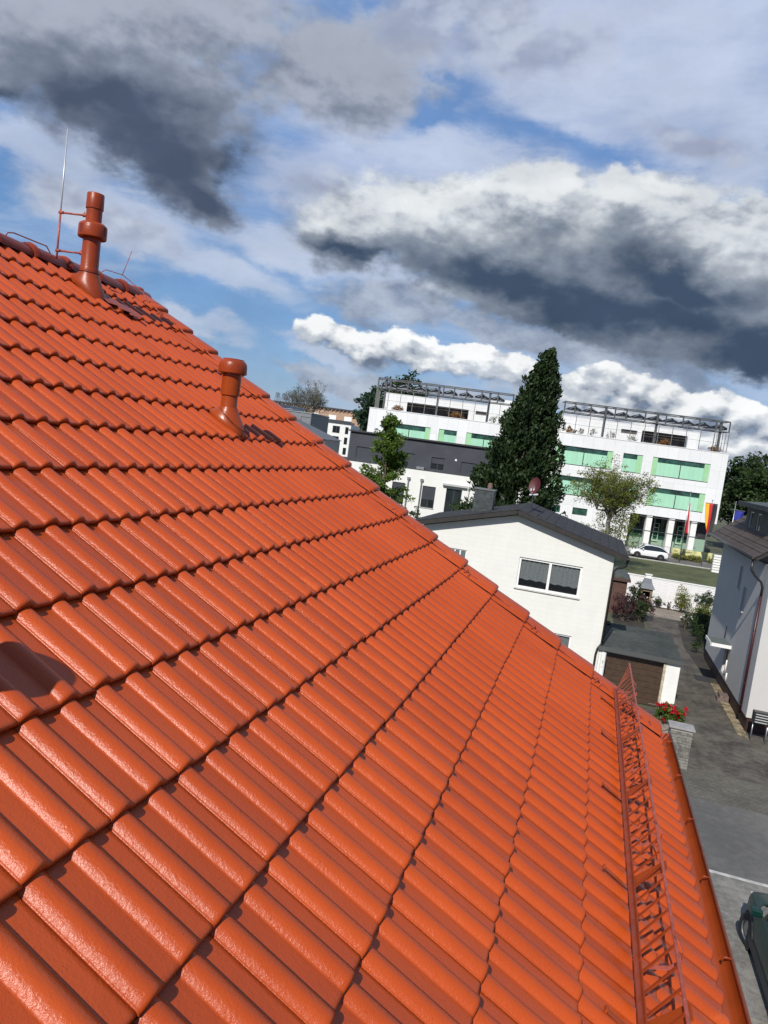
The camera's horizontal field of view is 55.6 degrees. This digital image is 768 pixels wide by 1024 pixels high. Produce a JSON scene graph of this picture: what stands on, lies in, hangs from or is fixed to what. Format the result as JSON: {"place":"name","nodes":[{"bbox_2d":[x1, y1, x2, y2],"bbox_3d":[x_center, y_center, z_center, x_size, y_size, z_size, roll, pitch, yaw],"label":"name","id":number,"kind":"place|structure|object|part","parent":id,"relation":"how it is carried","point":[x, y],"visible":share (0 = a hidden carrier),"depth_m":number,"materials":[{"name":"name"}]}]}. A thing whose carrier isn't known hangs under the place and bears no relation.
{"place":"outdoors","nodes":[
{"label":"outdoors","id":0,"kind":"place"},
{"bbox_2d":[274,392,329,432],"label":"grey hall","id":1,"kind":"structure","parent":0,"point":[318,421],"depth_m":115.36,"materials":[{"name":"metal"}]},
{"bbox_2d":[273,400,361,430],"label":"sand coloured block","id":2,"kind":"structure","parent":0,"point":[339,414],"depth_m":182.53,"materials":[{"name":"brick"}]},
{"bbox_2d":[0,129,751,1023],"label":"tiled house","id":3,"kind":"structure","parent":0,"point":[300,723],"depth_m":2.85,"materials":[{"name":"tile"}]},
{"bbox_2d":[0,0,767,479],"label":"sky","id":4,"kind":"structure","parent":0,"point":[345,195],"materials":[{"name":"blue"}]},
{"bbox_2d":[342,429,522,517],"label":"apartment block","id":5,"kind":"structure","parent":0,"point":[435,478],"depth_m":76.89,"materials":[{"name":"grey paint"}]},
{"bbox_2d":[356,446,379,459],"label":"window","id":6,"kind":"structure","parent":5,"relation":"in","point":[362,452],"depth_m":77.79,"materials":[{"name":"grey glass"}]},
{"bbox_2d":[392,481,404,504],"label":"window","id":7,"kind":"structure","parent":5,"relation":"in","point":[396,484],"depth_m":77.28,"materials":[{"name":"grey glass"}]},
{"bbox_2d":[405,453,414,465],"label":"window","id":8,"kind":"structure","parent":5,"relation":"in","point":[410,461],"depth_m":77.29,"materials":[{"name":"grey glass"}]},
{"bbox_2d":[409,506,420,518],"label":"balcony plant","id":9,"kind":"object","parent":5,"relation":"on","point":[412,513],"visible":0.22,"depth_m":61.75,"materials":[{"name":"green plant"}]},
{"bbox_2d":[420,486,435,508],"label":"window","id":10,"kind":"structure","parent":5,"relation":"in","point":[428,493],"depth_m":77.01,"materials":[{"name":"grey glass"}]},
{"bbox_2d":[430,457,444,470],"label":"window","id":11,"kind":"structure","parent":5,"relation":"in","point":[436,463],"depth_m":77.04,"materials":[{"name":"grey glass"}]},
{"bbox_2d":[443,488,461,511],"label":"window","id":12,"kind":"structure","parent":5,"relation":"in","point":[452,495],"depth_m":76.80,"materials":[{"name":"grey glass"}]},
{"bbox_2d":[460,462,475,473],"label":"window","id":13,"kind":"structure","parent":5,"relation":"in","point":[466,468],"depth_m":76.69,"materials":[{"name":"grey glass"}]},
{"bbox_2d":[415,483,629,670],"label":"gabled house","id":14,"kind":"structure","parent":0,"point":[550,570],"depth_m":31.45,"materials":[{"name":"white paint"}]},
{"bbox_2d":[451,548,466,557],"bbox_3d":[3.130,2.006,32.475,1.080,0.790,0.060,9,6,16],"label":"window","id":15,"kind":"structure","parent":14,"relation":"in","point":[463,553],"depth_m":32.35,"materials":[{"name":"white glass"}]},
{"bbox_2d":[529,477,540,506],"bbox_3d":[6.739,-0.870,32.668,0.471,1.376,0.697,8,5,3],"label":"satellite dish","id":16,"kind":"object","parent":14,"relation":"attached to","point":[534,484],"visible":1,"depth_m":32.84,"materials":[{"name":"metal"}]},
{"bbox_2d":[514,557,582,599],"bbox_3d":[7.144,2.790,31.496,2.880,1.540,0.600,9,6,16],"label":"window","id":17,"kind":"structure","parent":14,"relation":"in","point":[533,574],"depth_m":31.48,"materials":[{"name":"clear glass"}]},
{"bbox_2d":[555,633,571,647],"bbox_3d":[7.553,5.917,31.622,1.180,1.590,0.470,9,6,16],"label":"window","id":18,"kind":"structure","parent":14,"relation":"in","point":[566,640],"depth_m":31.36,"materials":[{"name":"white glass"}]},
{"bbox_2d":[613,557,717,586],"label":"lawn","id":19,"kind":"structure","parent":0,"point":[690,574],"depth_m":76.35,"materials":[{"name":"green plant"}]},
{"bbox_2d":[359,411,415,508],"bbox_3d":[-0.096,-2.797,64.700,5.337,12.248,5.756,13,8,44],"label":"young tree","id":20,"kind":"object","parent":19,"relation":"on","point":[391,462],"visible":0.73,"depth_m":64.18,"materials":[{"name":"green plant"}]},
{"bbox_2d":[449,347,569,517],"bbox_3d":[10.685,-4.182,59.309,9.854,18.837,8.769,9,6,16],"label":"conifer","id":21,"kind":"object","parent":19,"relation":"on","point":[521,453],"visible":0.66,"depth_m":57.43,"materials":[{"name":"green plant"}]},
{"bbox_2d":[567,454,660,551],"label":"spreading tree","id":22,"kind":"object","parent":19,"relation":"on","point":[616,496],"visible":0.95,"depth_m":69.82,"materials":[{"name":"green plant"}]},
{"bbox_2d":[645,607,685,620],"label":"garden paving","id":23,"kind":"structure","parent":0,"point":[668,614],"depth_m":51.98,"materials":[{"name":"beige stone"}]},
{"bbox_2d":[639,573,654,609],"bbox_3d":[18.912,5.761,52.517,1.120,2.600,0.960,9,6,16],"label":"garden fireplace","id":24,"kind":"object","parent":23,"relation":"on","point":[647,587],"visible":0.51,"depth_m":52.18,"materials":[{"name":"grey brick"}]},
{"bbox_2d":[626,545,710,563],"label":"forecourt","id":25,"kind":"structure","parent":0,"point":[669,556],"depth_m":90.29,"materials":[{"name":"grey concrete"}]},
{"bbox_2d":[367,377,730,553],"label":"office building","id":26,"kind":"structure","parent":25,"relation":"on","point":[678,470],"depth_m":94.55,"materials":[{"name":"grey paint"}]},
{"bbox_2d":[391,405,403,410],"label":"terrace plant","id":27,"kind":"object","parent":26,"relation":"on","point":[395,407],"visible":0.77,"depth_m":96.30,"materials":[{"name":"brown plant"}]},
{"bbox_2d":[449,411,464,418],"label":"terrace plant","id":28,"kind":"object","parent":26,"relation":"on","point":[456,414],"visible":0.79,"depth_m":95.64,"materials":[{"name":"brown plant"}]},
{"bbox_2d":[562,425,577,433],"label":"terrace plant","id":29,"kind":"object","parent":26,"relation":"on","point":[569,428],"visible":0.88,"depth_m":94.74,"materials":[{"name":"beige plant"}]},
{"bbox_2d":[572,507,586,515],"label":"window","id":30,"kind":"structure","parent":26,"relation":"in","point":[577,511],"depth_m":94.82,"materials":[{"name":"green glass"}]},
{"bbox_2d":[657,439,669,445],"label":"terrace plant","id":31,"kind":"object","parent":26,"relation":"on","point":[665,442],"visible":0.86,"depth_m":93.99,"materials":[{"name":"brown plant"}]},
{"bbox_2d":[708,445,721,451],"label":"terrace plant","id":32,"kind":"object","parent":26,"relation":"on","point":[714,448],"visible":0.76,"depth_m":93.57,"materials":[{"name":"brown plant"}]},
{"bbox_2d":[622,540,719,557],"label":"railing fence","id":33,"kind":"object","parent":25,"relation":"on","point":[658,545],"visible":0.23,"depth_m":90.36,"materials":[{"name":"metal"}]},
{"bbox_2d":[671,548,712,559],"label":"yellow banner","id":34,"kind":"object","parent":33,"relation":"attached to","point":[694,553],"visible":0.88,"depth_m":89.45,"materials":[{"name":"fabric"}]},
{"bbox_2d":[671,553,690,560],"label":"railing shrub","id":35,"kind":"object","parent":25,"relation":"on","point":[677,555],"visible":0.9,"depth_m":89.10,"materials":[{"name":"green plant"}]},
{"bbox_2d":[688,555,702,562],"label":"railing shrub","id":36,"kind":"object","parent":25,"relation":"on","point":[696,559],"visible":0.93,"depth_m":88.69,"materials":[{"name":"green plant"}]},
{"bbox_2d":[705,558,712,563],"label":"railing shrub","id":37,"kind":"object","parent":25,"relation":"on","point":[709,560],"visible":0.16,"depth_m":88.93,"materials":[{"name":"green plant"}]},
{"bbox_2d":[627,552,711,567],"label":"back street","id":38,"kind":"structure","parent":0,"point":[685,562],"depth_m":86.54,"materials":[{"name":"grey asphalt"}]},
{"bbox_2d":[628,544,668,560],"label":"parked car","id":39,"kind":"object","parent":38,"relation":"on","point":[654,551],"visible":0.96,"depth_m":85.17,"materials":[{"name":"white paint"}]},
{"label":"windows","id":40,"kind":"part","parent":39,"relation":"part of","materials":[{"name":"black glass"}]},
{"bbox_2d":[678,491,691,561],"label":"flagpole","id":41,"kind":"object","parent":38,"relation":"on","point":[686,529],"visible":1,"depth_m":85.71,"materials":[{"name":"fabric"}]},
{"bbox_2d":[701,500,717,565],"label":"flagpole","id":42,"kind":"object","parent":38,"relation":"on","point":[710,512],"visible":0.98,"depth_m":85.18,"materials":[{"name":"fabric"}]},
{"bbox_2d":[732,502,744,521],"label":"flagpole","id":43,"kind":"object","parent":38,"relation":"on","point":[738,514],"visible":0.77,"depth_m":84.77,"materials":[{"name":"fabric"}]},
{"bbox_2d":[604,503,766,814],"bbox_3d":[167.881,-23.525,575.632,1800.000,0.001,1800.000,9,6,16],"label":"ground","id":44,"kind":"structure","parent":0,"point":[713,545],"depth_m":112.76,"materials":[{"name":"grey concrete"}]},
{"bbox_2d":[284,379,329,413],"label":"thin tree","id":45,"kind":"object","parent":44,"relation":"on","point":[316,398],"visible":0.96,"depth_m":129.33,"materials":[{"name":"grey plant"}]},
{"bbox_2d":[297,419,340,453],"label":"grey shed","id":46,"kind":"structure","parent":44,"relation":"on","point":[332,442],"depth_m":103.57,"materials":[{"name":"metal"}]},
{"bbox_2d":[327,419,359,456],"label":"white flats","id":47,"kind":"structure","parent":44,"relation":"on","point":[340,431],"depth_m":165.88,"materials":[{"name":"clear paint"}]},
{"bbox_2d":[332,425,339,432],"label":"window","id":48,"kind":"structure","parent":47,"relation":"in","point":[336,429],"depth_m":166.01,"materials":[{"name":"black glass"}]},
{"bbox_2d":[352,385,383,430],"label":"tall tree","id":49,"kind":"object","parent":44,"relation":"on","point":[369,398],"visible":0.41,"depth_m":121.48,"materials":[{"name":"green plant"}]},
{"bbox_2d":[375,369,435,398],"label":"tall tree","id":50,"kind":"object","parent":44,"relation":"on","point":[409,377],"visible":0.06,"depth_m":124.15,"materials":[{"name":"green plant"}]},
{"bbox_2d":[612,602,644,628],"bbox_3d":[16.485,7.074,49.057,2.100,0.001,12.500,9,6,16],"label":"flower bed","id":51,"kind":"object","parent":44,"relation":"on","point":[633,622],"visible":0.2,"depth_m":47.59,"materials":[{"name":"soil"}]},
{"bbox_2d":[606,566,630,614],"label":"garden shed","id":52,"kind":"structure","parent":51,"relation":"on","point":[622,579],"depth_m":49.50,"materials":[{"name":"brown wood"}]},
{"bbox_2d":[611,592,637,620],"bbox_3d":[15.673,6.170,47.568,1.789,1.925,1.566,8,5,1],"label":"purple shrub","id":53,"kind":"object","parent":51,"relation":"on","point":[623,608],"visible":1,"depth_m":47.49,"materials":[{"name":"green plant"}]},
{"bbox_2d":[627,581,643,616],"bbox_3d":[16.916,5.886,49.170,1.171,2.501,1.144,6,6,-17],"label":"green shrub","id":54,"kind":"object","parent":51,"relation":"on","point":[633,589],"visible":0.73,"depth_m":49.05,"materials":[{"name":"green plant"}]},
{"bbox_2d":[628,600,652,621],"bbox_3d":[16.795,6.480,47.791,1.393,1.559,1.318,6,6,-18],"label":"green shrub","id":55,"kind":"object","parent":51,"relation":"on","point":[641,605],"visible":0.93,"depth_m":47.73,"materials":[{"name":"green plant"}]},
{"bbox_2d":[632,594,656,618],"bbox_3d":[17.502,6.308,49.008,1.601,1.846,1.629,9,6,16],"label":"purple shrub","id":56,"kind":"object","parent":51,"relation":"on","point":[645,599],"visible":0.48,"depth_m":48.82,"materials":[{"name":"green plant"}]},
{"bbox_2d":[653,606,685,612],"bbox_3d":[20.695,7.148,54.087,3.600,0.001,0.500,9,6,16],"label":"flower bed","id":57,"kind":"object","parent":44,"relation":"on","point":[669,609],"visible":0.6,"depth_m":53.95,"materials":[{"name":"soil"}]},
{"bbox_2d":[655,596,665,607],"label":"shrub","id":58,"kind":"object","parent":57,"relation":"on","point":[658,600],"visible":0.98,"depth_m":53.89,"materials":[{"name":"green plant"}]},
{"bbox_2d":[673,584,693,612],"bbox_3d":[21.871,6.334,53.088,1.428,2.174,1.459,9,6,16],"label":"rose bush","id":59,"kind":"object","parent":57,"relation":"on","point":[681,606],"visible":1,"depth_m":52.98,"materials":[{"name":"green plant"}]},
{"bbox_2d":[629,556,710,568],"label":"kerb","id":60,"kind":"structure","parent":44,"relation":"on","point":[670,562],"depth_m":83.80,"materials":[{"name":"concrete"}]},
{"bbox_2d":[625,573,715,612],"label":"garden wall","id":61,"kind":"structure","parent":44,"relation":"on","point":[665,591],"depth_m":54.19,"materials":[{"name":"white paint"}]},
{"bbox_2d":[677,612,716,683],"bbox_3d":[19.713,7.945,44.451,3.200,0.001,19.400,9,6,16],"label":"flower bed","id":62,"kind":"object","parent":44,"relation":"on","point":[687,637],"visible":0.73,"depth_m":41.98,"materials":[{"name":"soil"}]},
{"bbox_2d":[680,613,692,628],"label":"rose bush","id":63,"kind":"object","parent":62,"relation":"on","point":[685,620],"visible":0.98,"depth_m":47.41,"materials":[{"name":"green plant"}]},
{"bbox_2d":[683,607,710,626],"bbox_3d":[20.783,7.035,47.373,2.173,1.606,1.603,7,5,-3],"label":"hedge shrub","id":64,"kind":"object","parent":62,"relation":"on","point":[699,613],"visible":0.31,"depth_m":47.47,"materials":[{"name":"green plant"}]},
{"bbox_2d":[690,640,705,654],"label":"fern","id":65,"kind":"object","parent":62,"relation":"on","point":[696,646],"visible":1,"depth_m":40.97,"materials":[{"name":"green plant"}]},
{"bbox_2d":[686,604,712,615],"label":"hedge shrub","id":66,"kind":"object","parent":62,"relation":"on","point":[703,611],"visible":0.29,"depth_m":49.73,"materials":[{"name":"green plant"}]},
{"bbox_2d":[689,615,709,635],"bbox_3d":[19.933,7.151,45.397,1.572,1.531,1.811,9,6,16],"label":"hedge shrub","id":67,"kind":"object","parent":62,"relation":"on","point":[694,623],"visible":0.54,"depth_m":45.35,"materials":[{"name":"green plant"}]},
{"bbox_2d":[693,622,708,645],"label":"hedge shrub","id":68,"kind":"object","parent":62,"relation":"on","point":[703,631],"visible":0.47,"depth_m":43.11,"materials":[{"name":"green plant"}]},
{"bbox_2d":[693,590,713,610],"bbox_3d":[22.726,6.588,51.699,1.308,2.150,1.321,6,6,-18],"label":"round topped shrub","id":69,"kind":"object","parent":62,"relation":"on","point":[706,599],"visible":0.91,"depth_m":51.57,"materials":[{"name":"green plant"}]},
{"bbox_2d":[710,683,748,739],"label":"gravel","id":70,"kind":"structure","parent":44,"relation":"on","point":[734,721],"depth_m":30.59,"materials":[{"name":"beige gravel"}]},
{"bbox_2d":[715,692,728,702],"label":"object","id":71,"kind":"object","parent":70,"relation":"on","point":[721,696],"visible":1,"depth_m":32.51,"materials":[{"name":"brown stone"}]},
{"bbox_2d":[704,501,767,735],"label":"stucco house","id":72,"kind":"structure","parent":44,"relation":"on","point":[736,654],"depth_m":32.63,"materials":[{"name":"paint"}]},
{"bbox_2d":[722,649,728,674],"bbox_3d":[16.265,7.043,34.505,0.060,1.300,0.900,9,6,16],"label":"door","id":73,"kind":"structure","parent":72,"relation":"in","point":[727,650],"depth_m":34.79,"materials":[{"name":"grey glass"}]},
{"bbox_2d":[738,588,746,612],"bbox_3d":[16.230,3.942,32.772,0.230,1.100,0.820,9,6,16],"label":"window","id":74,"kind":"structure","parent":72,"relation":"in","point":[740,610],"depth_m":33.03,"materials":[{"name":"grey glass"}]},
{"bbox_2d":[748,512,753,527],"bbox_3d":[18.153,0.481,35.896,0.060,0.980,0.850,9,6,16],"label":"window","id":75,"kind":"structure","parent":72,"relation":"in","point":[752,513],"depth_m":36.07,"materials":[{"name":"grey glass"}]},
{"bbox_2d":[756,514,761,530],"bbox_3d":[17.660,0.577,34.220,0.060,0.980,0.850,9,6,16],"label":"window","id":76,"kind":"structure","parent":72,"relation":"in","point":[760,515],"depth_m":34.40,"materials":[{"name":"grey glass"}]},
{"bbox_2d":[709,869,767,886],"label":"kerb","id":77,"kind":"structure","parent":44,"relation":"on","point":[739,878],"depth_m":17.85,"materials":[{"name":"concrete"}]},
{"bbox_2d":[718,455,767,524],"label":"leafy tree","id":78,"kind":"object","parent":44,"relation":"on","point":[752,479],"visible":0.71,"depth_m":106.42,"materials":[{"name":"green plant"}]},
{"bbox_2d":[723,451,767,505],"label":"leafy tree","id":79,"kind":"object","parent":44,"relation":"on","point":[764,458],"visible":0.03,"depth_m":121.04,"materials":[{"name":"green plant"}]},
{"bbox_2d":[640,615,767,785],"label":"driveway","id":80,"kind":"structure","parent":0,"point":[719,746],"depth_m":28.32,"materials":[{"name":"grey stone"}]},
{"bbox_2d":[598,652,606,675],"bbox_3d":[9.084,6.877,30.553,0.230,2.000,0.230,9,6,16],"label":"post","id":81,"kind":"object","parent":80,"relation":"on","point":[602,663],"visible":0.49,"depth_m":30.43,"materials":[{"name":"white paint"}]},
{"bbox_2d":[596,620,683,706],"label":"garage","id":82,"kind":"structure","parent":80,"relation":"on","point":[654,659],"depth_m":30.74,"materials":[{"name":"concrete"}]},
{"bbox_2d":[603,651,663,706],"bbox_3d":[10.441,7.042,30.759,2.460,1.950,0.049,9,6,16],"label":"door","id":83,"kind":"structure","parent":82,"relation":"in","point":[646,674],"depth_m":30.66,"materials":[{"name":"wood"}]},
{"bbox_2d":[668,720,695,769],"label":"stone pier","id":84,"kind":"structure","parent":80,"relation":"on","point":[681,734],"depth_m":24.30,"materials":[{"name":"grey stone"}]},
{"bbox_2d":[653,701,687,732],"bbox_3d":[10.519,7.708,26.938,1.186,1.421,0.856,9,6,16],"label":"geranium planter","id":85,"kind":"object","parent":84,"relation":"on","point":[667,710],"visible":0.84,"depth_m":26.81,"materials":[{"name":"plant"}]},
{"bbox_2d":[693,674,709,682],"bbox_3d":[15.691,8.221,35.941,0.650,0.028,1.000,9,6,16],"label":"manhole mat","id":86,"kind":"object","parent":80,"relation":"on","point":[701,678],"visible":1,"depth_m":35.90,"materials":[{"name":"grey"}]},
{"bbox_2d":[749,709,767,743],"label":"garden chair","id":87,"kind":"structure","parent":80,"relation":"on","point":[759,717],"depth_m":27.74,"materials":[{"name":"black paint"}]},
{"bbox_2d":[711,554,721,572],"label":"slatted pillar","id":88,"kind":"structure","parent":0,"point":[715,567],"depth_m":80.64,"materials":[{"name":"white paint"}]},
{"bbox_2d":[681,767,767,814],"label":"cobbled apron","id":89,"kind":"object","parent":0,"point":[738,793],"depth_m":23.09,"materials":[{"name":"grey stone"}]},
{"bbox_2d":[689,796,767,884],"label":"street","id":90,"kind":"structure","parent":0,"point":[734,841],"depth_m":19.98,"materials":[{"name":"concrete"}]},
{"bbox_2d":[710,872,767,1023],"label":"pavement","id":91,"kind":"structure","parent":0,"point":[732,895],"depth_m":15.54,"materials":[{"name":"grey concrete"}]},
{"bbox_2d":[739,891,767,1003],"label":"parked car","id":92,"kind":"object","parent":91,"relation":"on","point":[753,926],"visible":1,"depth_m":14.61,"materials":[{"name":"teal paint"}]},
{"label":"windows","id":93,"kind":"part","parent":92,"relation":"part of","materials":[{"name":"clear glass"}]}
]}

